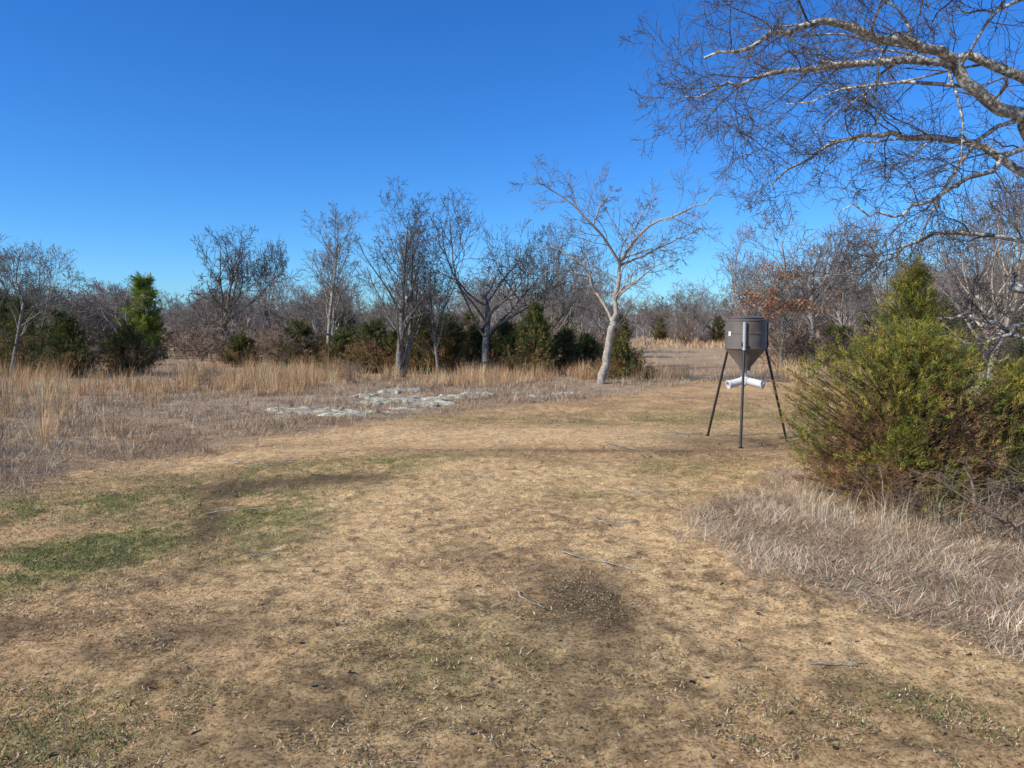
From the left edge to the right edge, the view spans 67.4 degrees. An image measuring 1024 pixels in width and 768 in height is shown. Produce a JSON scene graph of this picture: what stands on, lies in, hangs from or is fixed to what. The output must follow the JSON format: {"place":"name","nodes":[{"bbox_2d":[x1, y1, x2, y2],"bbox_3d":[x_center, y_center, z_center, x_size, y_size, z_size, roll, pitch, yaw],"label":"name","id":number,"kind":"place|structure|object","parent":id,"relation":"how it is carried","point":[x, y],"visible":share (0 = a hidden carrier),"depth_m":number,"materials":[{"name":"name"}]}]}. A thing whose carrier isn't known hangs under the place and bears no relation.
{"place":"outdoors","nodes":[
{"label":"outdoors","id":0,"kind":"place"},
{"bbox_2d":[15,335,1002,387],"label":"field grass","id":1,"kind":"structure","parent":0,"point":[694,344],"depth_m":32.85,"materials":[{"name":"beige plant"}]},
{"bbox_2d":[0,312,1023,767],"bbox_3d":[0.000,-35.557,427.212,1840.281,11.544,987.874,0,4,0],"label":"ground","id":2,"kind":"structure","parent":0,"point":[244,620],"depth_m":4.91,"materials":[{"name":"beige plant"}]},
{"bbox_2d":[0,368,27,410],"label":"dead brush","id":3,"kind":"object","parent":2,"relation":"on","point":[8,390],"visible":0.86,"depth_m":16.00,"materials":[{"name":"beige plant"}]},
{"bbox_2d":[0,443,39,465],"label":"dead brush","id":4,"kind":"object","parent":2,"relation":"on","point":[3,461],"visible":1,"depth_m":9.18,"materials":[{"name":"brown plant"}]},
{"bbox_2d":[0,288,44,365],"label":"cedar bush","id":5,"kind":"object","parent":2,"relation":"on","point":[3,308],"visible":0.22,"depth_m":28.86,"materials":[{"name":"green plant"}]},
{"bbox_2d":[0,413,47,446],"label":"dead brush","id":6,"kind":"object","parent":2,"relation":"on","point":[2,432],"visible":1,"depth_m":10.55,"materials":[{"name":"brown plant"}]},
{"bbox_2d":[0,293,92,375],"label":"bare tree","id":7,"kind":"object","parent":2,"relation":"on","point":[27,335],"visible":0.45,"depth_m":27.14,"materials":[{"name":"green plant"}]},
{"bbox_2d":[0,233,95,378],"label":"bare oak tree","id":8,"kind":"object","parent":2,"relation":"on","point":[19,335],"visible":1,"depth_m":25.72,"materials":[{"name":"grey plant"}]},
{"bbox_2d":[0,238,101,336],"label":"bare oak tree","id":9,"kind":"object","parent":2,"relation":"on","point":[29,293],"visible":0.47,"depth_m":32.87,"materials":[{"name":"grey plant"}]},
{"bbox_2d":[17,311,116,376],"bbox_3d":[-15.399,-1.326,26.202,3.082,2.349,3.142,0,4,0],"label":"cedar bush","id":10,"kind":"object","parent":2,"relation":"on","point":[66,331],"visible":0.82,"depth_m":26.04,"materials":[{"name":"green plant"}]},
{"bbox_2d":[87,318,166,374],"bbox_3d":[-13.921,-1.344,27.910,2.924,2.183,2.714,0,4,0],"label":"cedar bush","id":11,"kind":"object","parent":2,"relation":"on","point":[126,339],"visible":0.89,"depth_m":27.72,"materials":[{"name":"green plant"}]},
{"bbox_2d":[110,271,174,358],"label":"pine tree","id":12,"kind":"object","parent":2,"relation":"on","point":[141,288],"visible":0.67,"depth_m":41.62,"materials":[{"name":"green plant"}]},
{"bbox_2d":[144,361,225,388],"bbox_3d":[-9.512,-0.223,22.536,2.193,0.946,2.626,-1,4,-11],"label":"dead brush","id":13,"kind":"object","parent":2,"relation":"on","point":[207,373],"visible":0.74,"depth_m":21.98,"materials":[{"name":"beige plant"}]},
{"bbox_2d":[201,330,268,366],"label":"cedar bush","id":14,"kind":"object","parent":2,"relation":"on","point":[240,343],"visible":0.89,"depth_m":33.62,"materials":[{"name":"green plant"}]},
{"bbox_2d":[207,507,279,513],"bbox_3d":[-2.571,1.215,7.407,0.685,0.034,0.089,-1,4,-10],"label":"fallen stick","id":15,"kind":"object","parent":2,"relation":"on","point":[237,509],"visible":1,"depth_m":7.41,"materials":[{"name":"wood"}]},
{"bbox_2d":[189,224,303,354],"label":"bare oak tree","id":16,"kind":"object","parent":2,"relation":"on","point":[232,279],"visible":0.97,"depth_m":42.95,"materials":[{"name":"grey plant"}]},
{"bbox_2d":[226,236,288,352],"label":"bare oak tree","id":17,"kind":"object","parent":2,"relation":"on","point":[273,251],"visible":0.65,"depth_m":45.57,"materials":[{"name":"grey plant"}]},
{"bbox_2d":[233,457,289,464],"bbox_3d":[-3.202,0.980,9.800,0.806,0.101,0.209,0,4,0],"label":"fallen stick","id":18,"kind":"object","parent":2,"relation":"on","point":[260,463],"visible":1,"depth_m":9.77,"materials":[{"name":"wood"}]},
{"bbox_2d":[250,550,281,556],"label":"fallen stick","id":19,"kind":"object","parent":2,"relation":"on","point":[263,554],"visible":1,"depth_m":5.91,"materials":[{"name":"grey wood"}]},
{"bbox_2d":[241,266,315,337],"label":"bare oak tree","id":20,"kind":"object","parent":2,"relation":"on","point":[293,294],"visible":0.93,"depth_m":38.21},
{"bbox_2d":[248,317,333,368],"bbox_3d":[-8.887,-1.689,32.049,3.141,2.267,3.157,3,5,38],"label":"cedar bush","id":21,"kind":"object","parent":2,"relation":"on","point":[303,327],"visible":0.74,"depth_m":31.76,"materials":[{"name":"green plant"}]},
{"bbox_2d":[264,406,347,413],"bbox_3d":[-4.383,0.571,16.133,2.024,0.126,1.274,0,4,0],"label":"rock slab","id":22,"kind":"object","parent":2,"relation":"on","point":[301,407],"visible":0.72,"depth_m":16.18,"materials":[{"name":"grey stone"}]},
{"bbox_2d":[292,201,367,353],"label":"bare oak tree","id":23,"kind":"object","parent":2,"relation":"on","point":[332,290],"visible":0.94,"depth_m":32.96,"materials":[{"name":"grey plant"}]},
{"bbox_2d":[311,327,366,370],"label":"cedar bush","id":24,"kind":"object","parent":2,"relation":"on","point":[340,342],"visible":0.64,"depth_m":30.70,"materials":[{"name":"green plant"}]},
{"bbox_2d":[323,360,376,383],"bbox_3d":[-5.015,-0.394,23.573,1.132,0.878,2.229,2,5,22],"label":"dead brush","id":25,"kind":"object","parent":2,"relation":"on","point":[350,373],"visible":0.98,"depth_m":23.52,"materials":[{"name":"beige plant"}]},
{"bbox_2d":[317,409,399,416],"bbox_3d":[-3.118,0.601,15.708,1.752,0.127,1.229,0,4,0],"label":"rock slab","id":26,"kind":"object","parent":2,"relation":"on","point":[340,412],"visible":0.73,"depth_m":15.60,"materials":[{"name":"grey stone"}]},
{"bbox_2d":[350,393,378,397],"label":"rock slab","id":27,"kind":"object","parent":2,"relation":"on","point":[368,395],"visible":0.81,"depth_m":18.95,"materials":[{"name":"grey stone"}]},
{"bbox_2d":[335,314,403,373],"bbox_3d":[-5.171,-1.541,29.495,2.830,2.403,3.117,0,4,0],"label":"cedar bush","id":28,"kind":"object","parent":2,"relation":"on","point":[369,347],"visible":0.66,"depth_m":29.14,"materials":[{"name":"green plant"}]},
{"bbox_2d":[328,269,419,341],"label":"bare oak tree","id":29,"kind":"object","parent":2,"relation":"on","point":[369,306],"visible":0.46,"depth_m":32.68,"materials":[{"name":"plant"}]},
{"bbox_2d":[359,400,401,405],"bbox_3d":[-2.993,0.433,17.414,0.950,0.124,0.947,-3,5,-32],"label":"rock slab","id":30,"kind":"object","parent":2,"relation":"on","point":[377,402],"visible":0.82,"depth_m":17.27,"materials":[{"name":"grey stone"}]},
{"bbox_2d":[341,177,440,377],"bbox_3d":[-4.005,-3.584,26.435,3.313,7.030,4.349,0,4,0],"label":"bare oak tree","id":31,"kind":"object","parent":2,"relation":"on","point":[402,311],"visible":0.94,"depth_m":26.36,"materials":[{"name":"grey plant"}]},
{"bbox_2d":[363,327,418,372],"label":"cedar bush","id":32,"kind":"object","parent":2,"relation":"on","point":[391,350],"visible":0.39,"depth_m":28.83,"materials":[{"name":"green plant"}]},
{"bbox_2d":[377,386,422,394],"bbox_3d":[-2.978,0.187,20.456,1.382,0.147,1.844,0,4,0],"label":"rock slab","id":33,"kind":"object","parent":2,"relation":"on","point":[394,390],"visible":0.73,"depth_m":19.99,"materials":[{"name":"grey stone"}]},
{"bbox_2d":[364,395,440,401],"bbox_3d":[-2.606,0.368,18.411,1.974,0.149,1.770,-3,5,-33],"label":"rock slab","id":34,"kind":"object","parent":2,"relation":"on","point":[414,398],"visible":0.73,"depth_m":18.23,"materials":[{"name":"grey stone"}]},
{"bbox_2d":[389,407,416,409],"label":"rock slab","id":35,"kind":"object","parent":2,"relation":"on","point":[396,408],"visible":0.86,"depth_m":16.45,"materials":[{"name":"grey stone"}]},
{"bbox_2d":[393,310,454,373],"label":"cedar bush","id":36,"kind":"object","parent":2,"relation":"on","point":[418,356],"visible":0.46,"depth_m":28.30,"materials":[{"name":"green plant"}]},
{"bbox_2d":[402,399,458,406],"bbox_3d":[-1.842,0.435,17.441,1.525,0.152,1.514,0,4,0],"label":"rock slab","id":37,"kind":"object","parent":2,"relation":"on","point":[433,402],"visible":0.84,"depth_m":17.38,"materials":[{"name":"grey stone"}]},
{"bbox_2d":[388,234,477,375],"bbox_3d":[-2.484,-2.690,27.034,3.140,5.060,3.044,3,5,31],"label":"bare oak tree","id":38,"kind":"object","parent":2,"relation":"on","point":[434,327],"visible":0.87,"depth_m":26.80,"materials":[{"name":"grey plant"}]},
{"bbox_2d":[417,315,476,373],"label":"cedar bush","id":39,"kind":"object","parent":2,"relation":"on","point":[451,344],"visible":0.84,"depth_m":27.97,"materials":[{"name":"green plant"}]},
{"bbox_2d":[432,394,479,398],"bbox_3d":[-1.482,0.319,19.032,1.184,0.139,1.242,-2,5,-21],"label":"rock slab","id":40,"kind":"object","parent":2,"relation":"on","point":[460,396],"visible":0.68,"depth_m":18.89,"materials":[{"name":"grey stone"}]},
{"bbox_2d":[454,323,494,371],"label":"cedar bush","id":41,"kind":"object","parent":2,"relation":"on","point":[477,336],"visible":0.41,"depth_m":28.61,"materials":[{"name":"green plant"}]},
{"bbox_2d":[461,473,494,476],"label":"fallen stick","id":42,"kind":"object","parent":2,"relation":"on","point":[477,475],"visible":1,"depth_m":8.96,"materials":[{"name":"grey wood"}]},
{"bbox_2d":[462,391,504,396],"bbox_3d":[-0.691,0.273,19.709,1.459,0.136,1.558,0,4,0],"label":"rock slab","id":43,"kind":"object","parent":2,"relation":"on","point":[487,392],"visible":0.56,"depth_m":19.54,"materials":[{"name":"grey stone"}]},
{"bbox_2d":[394,187,596,367],"bbox_3d":[-0.635,-3.482,27.887,7.948,6.585,5.144,-2,5,-24],"label":"bare oak tree","id":44,"kind":"object","parent":2,"relation":"on","point":[487,333],"visible":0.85,"depth_m":27.46,"materials":[{"name":"grey plant"}]},
{"bbox_2d":[470,317,527,374],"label":"cedar bush","id":45,"kind":"object","parent":2,"relation":"on","point":[499,339],"visible":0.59,"depth_m":27.64,"materials":[{"name":"green plant"}]},
{"bbox_2d":[0,427,1022,761],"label":"fallen leaves","id":46,"kind":"object","parent":2,"relation":"on","point":[968,719],"visible":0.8,"depth_m":4.24,"materials":[{"name":"brown plant"}]},
{"bbox_2d":[0,348,1023,664],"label":"dry grass","id":47,"kind":"structure","parent":2,"relation":"on","point":[290,380],"depth_m":11.32,"materials":[{"name":"beige plant"}]},
{"bbox_2d":[515,589,544,607],"bbox_3d":[0.121,1.352,4.877,0.065,0.066,0.428,-2,5,-24],"label":"fallen stick","id":48,"kind":"object","parent":2,"relation":"on","point":[518,591],"visible":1,"depth_m":4.89,"materials":[{"name":"grey wood"}]},
{"bbox_2d":[499,297,569,375],"bbox_3d":[0.750,-1.645,27.115,2.278,2.912,2.333,1,4,16],"label":"cedar bush","id":49,"kind":"object","parent":2,"relation":"on","point":[538,329],"visible":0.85,"depth_m":26.95,"materials":[{"name":"green plant"}]},
{"bbox_2d":[521,394,548,397],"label":"rock slab","id":50,"kind":"object","parent":2,"relation":"on","point":[534,395],"visible":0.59,"depth_m":19.26,"materials":[{"name":"grey stone"}]},
{"bbox_2d":[474,218,625,346],"bbox_3d":[1.507,-3.368,29.497,5.851,6.223,3.423,1,4,11],"label":"bare oak tree","id":51,"kind":"object","parent":2,"relation":"on","point":[526,260],"visible":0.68,"depth_m":29.19,"materials":[{"name":"grey plant"}]},
{"bbox_2d":[553,391,573,394],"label":"rock slab","id":52,"kind":"object","parent":2,"relation":"on","point":[555,393],"visible":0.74,"depth_m":20.45,"materials":[{"name":"grey stone"}]},
{"bbox_2d":[541,325,591,373],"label":"cedar bush","id":53,"kind":"object","parent":2,"relation":"on","point":[570,350],"visible":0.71,"depth_m":27.90,"materials":[{"name":"green plant"}]},
{"bbox_2d":[551,253,611,368],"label":"bare oak tree","id":54,"kind":"object","parent":2,"relation":"on","point":[579,304],"visible":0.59,"depth_m":31.32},
{"bbox_2d":[562,332,604,367],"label":"cedar bush","id":55,"kind":"object","parent":2,"relation":"on","point":[590,344],"visible":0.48,"depth_m":28.71,"materials":[{"name":"green plant"}]},
{"bbox_2d":[515,544,671,679],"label":"corn kernels","id":56,"kind":"object","parent":2,"relation":"on","point":[589,597],"visible":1,"depth_m":5.01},
{"bbox_2d":[560,550,640,571],"bbox_3d":[0.666,1.257,5.780,0.153,0.162,0.725,-4,6,-41],"label":"fallen stick","id":57,"kind":"object","parent":2,"relation":"on","point":[577,555],"visible":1,"depth_m":5.75,"materials":[{"name":"grey wood"}]},
{"bbox_2d":[594,510,634,527],"bbox_3d":[0.935,1.178,6.907,0.229,0.142,0.366,-3,5,-32],"label":"fallen stick","id":58,"kind":"object","parent":2,"relation":"on","point":[613,522],"visible":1,"depth_m":6.84,"materials":[{"name":"grey wood"}]},
{"bbox_2d":[580,336,657,380],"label":"cedar bush","id":59,"kind":"object","parent":2,"relation":"on","point":[622,355],"visible":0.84,"depth_m":25.07,"materials":[{"name":"green plant"}]},
{"bbox_2d":[604,441,650,451],"bbox_3d":[1.630,0.861,11.144,0.158,0.140,1.006,-3,5,-35],"label":"fallen stick","id":60,"kind":"object","parent":2,"relation":"on","point":[624,446],"visible":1,"depth_m":11.13,"materials":[{"name":"beige wood"}]},
{"bbox_2d":[508,153,759,383],"bbox_3d":[3.603,-3.326,23.186,7.448,6.933,3.280,0,4,0],"label":"bare tree","id":61,"kind":"object","parent":2,"relation":"on","point":[605,366],"visible":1,"depth_m":22.97,"materials":[{"name":"grey plant"}]},
{"bbox_2d":[623,482,676,492],"bbox_3d":[1.538,1.103,8.215,0.691,0.125,0.139,0,4,4],"label":"fallen stick","id":62,"kind":"object","parent":2,"relation":"on","point":[647,491],"visible":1,"depth_m":8.22,"materials":[{"name":"grey wood"}]},
{"bbox_2d":[663,429,702,434],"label":"fallen stick","id":63,"kind":"object","parent":2,"relation":"on","point":[681,432],"visible":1,"depth_m":12.63,"materials":[{"name":"wood"}]},
{"bbox_2d":[705,315,787,448],"bbox_3d":[3.745,-0.051,11.833,1.195,2.012,1.310,0,4,0],"label":"game feeder","id":64,"kind":"object","parent":2,"relation":"on","point":[746,342],"visible":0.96,"depth_m":11.63,"materials":[{"name":"grey metal"}]},
{"bbox_2d":[712,220,805,320],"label":"bare oak tree","id":65,"kind":"object","parent":2,"relation":"on","point":[754,272],"visible":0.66,"depth_m":40.86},
{"bbox_2d":[732,260,845,367],"bbox_3d":[11.167,-2.893,32.081,4.686,4.685,4.425,0,4,0],"label":"oak tree with dead leaves","id":66,"kind":"object","parent":2,"relation":"on","point":[785,304],"visible":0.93,"depth_m":31.40,"materials":[{"name":"brown plant"}]},
{"bbox_2d":[713,201,893,361],"bbox_3d":[13.913,-4.784,37.852,8.264,7.769,6.529,0,4,0],"label":"bare oak tree","id":67,"kind":"object","parent":2,"relation":"on","point":[823,253],"visible":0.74,"depth_m":37.27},
{"bbox_2d":[617,0,1023,389],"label":"lichen oak tree","id":68,"kind":"object","parent":2,"relation":"on","point":[981,94],"visible":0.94,"depth_m":8.29,"materials":[{"name":"grey plant"}]},
{"bbox_2d":[806,656,864,664],"bbox_3d":[1.705,1.449,4.028,0.311,0.046,0.032,0,4,0],"label":"fallen stick","id":69,"kind":"object","parent":2,"relation":"on","point":[834,662],"visible":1,"depth_m":4.03,"materials":[{"name":"grey wood"}]},
{"bbox_2d":[823,324,865,363],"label":"cedar bush","id":70,"kind":"object","parent":2,"relation":"on","point":[840,330],"visible":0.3,"depth_m":35.78,"materials":[{"name":"green plant"}]},
{"bbox_2d":[770,310,1023,525],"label":"juniper bush","id":71,"kind":"object","parent":2,"relation":"on","point":[914,399],"visible":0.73,"depth_m":7.48,"materials":[{"name":"green plant"}]},
{"bbox_2d":[844,205,966,334],"bbox_3d":[17.482,-4.290,34.540,4.957,7.284,5.479,1,5,19],"label":"bare oak tree","id":72,"kind":"object","parent":2,"relation":"on","point":[885,270],"visible":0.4,"depth_m":35.02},
{"bbox_2d":[814,421,1001,519],"bbox_3d":[3.726,0.839,7.278,1.629,1.006,1.514,0,4,0],"label":"juniper bush","id":73,"kind":"object","parent":2,"relation":"on","point":[908,459],"visible":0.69,"depth_m":7.29,"materials":[{"name":"green plant"}]},
{"bbox_2d":[837,244,1008,460],"bbox_3d":[4.405,-0.173,8.493,1.486,2.773,1.818,0,4,0],"label":"juniper bush","id":74,"kind":"object","parent":2,"relation":"on","point":[906,287],"visible":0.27,"depth_m":8.39,"materials":[{"name":"green plant"}]},
{"bbox_2d":[823,447,1023,537],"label":"dead brush","id":75,"kind":"object","parent":2,"relation":"on","point":[931,501],"visible":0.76,"depth_m":6.76,"materials":[{"name":"grey plant"}]},
{"bbox_2d":[892,216,1023,348],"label":"bare oak tree","id":76,"kind":"object","parent":2,"relation":"on","point":[988,303],"visible":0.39,"depth_m":27.16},
{"bbox_2d":[901,173,1023,393],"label":"bare oak tree","id":77,"kind":"object","parent":2,"relation":"on","point":[976,252],"visible":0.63,"depth_m":18.85,"materials":[{"name":"grey plant"}]},
{"bbox_2d":[907,432,1023,547],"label":"dead brush","id":78,"kind":"object","parent":2,"relation":"on","point":[973,502],"visible":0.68,"depth_m":6.61,"materials":[{"name":"plant"}]},
{"bbox_2d":[930,299,1002,364],"bbox_3d":[17.548,-1.970,30.984,3.506,2.979,3.384,0,4,0],"label":"cedar bush","id":79,"kind":"object","parent":2,"relation":"on","point":[955,322],"visible":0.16,"depth_m":30.59,"materials":[{"name":"green plant"}]},
{"bbox_2d":[935,357,1023,502],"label":"juniper bush","id":80,"kind":"object","parent":2,"relation":"on","point":[1012,366],"visible":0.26,"depth_m":7.86,"materials":[{"name":"green plant"}]},
{"bbox_2d":[953,130,1023,383],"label":"bare oak tree","id":81,"kind":"object","parent":2,"relation":"on","point":[981,209],"visible":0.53,"depth_m":21.76,"materials":[{"name":"grey plant"}]},
{"bbox_2d":[958,363,1022,444],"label":"juniper bush","id":82,"kind":"object","parent":2,"relation":"on","point":[990,404],"visible":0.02,"depth_m":10.69,"materials":[{"name":"green plant"}]},
{"bbox_2d":[981,333,1023,387],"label":"juniper bush","id":83,"kind":"object","parent":2,"relation":"on","point":[1021,351],"visible":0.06,"depth_m":14.51,"materials":[{"name":"green plant"}]},
{"bbox_2d":[0,0,1023,314],"label":"sky","id":84,"kind":"structure","parent":0,"point":[129,129],"materials":[{"name":"blue"}]}
]}

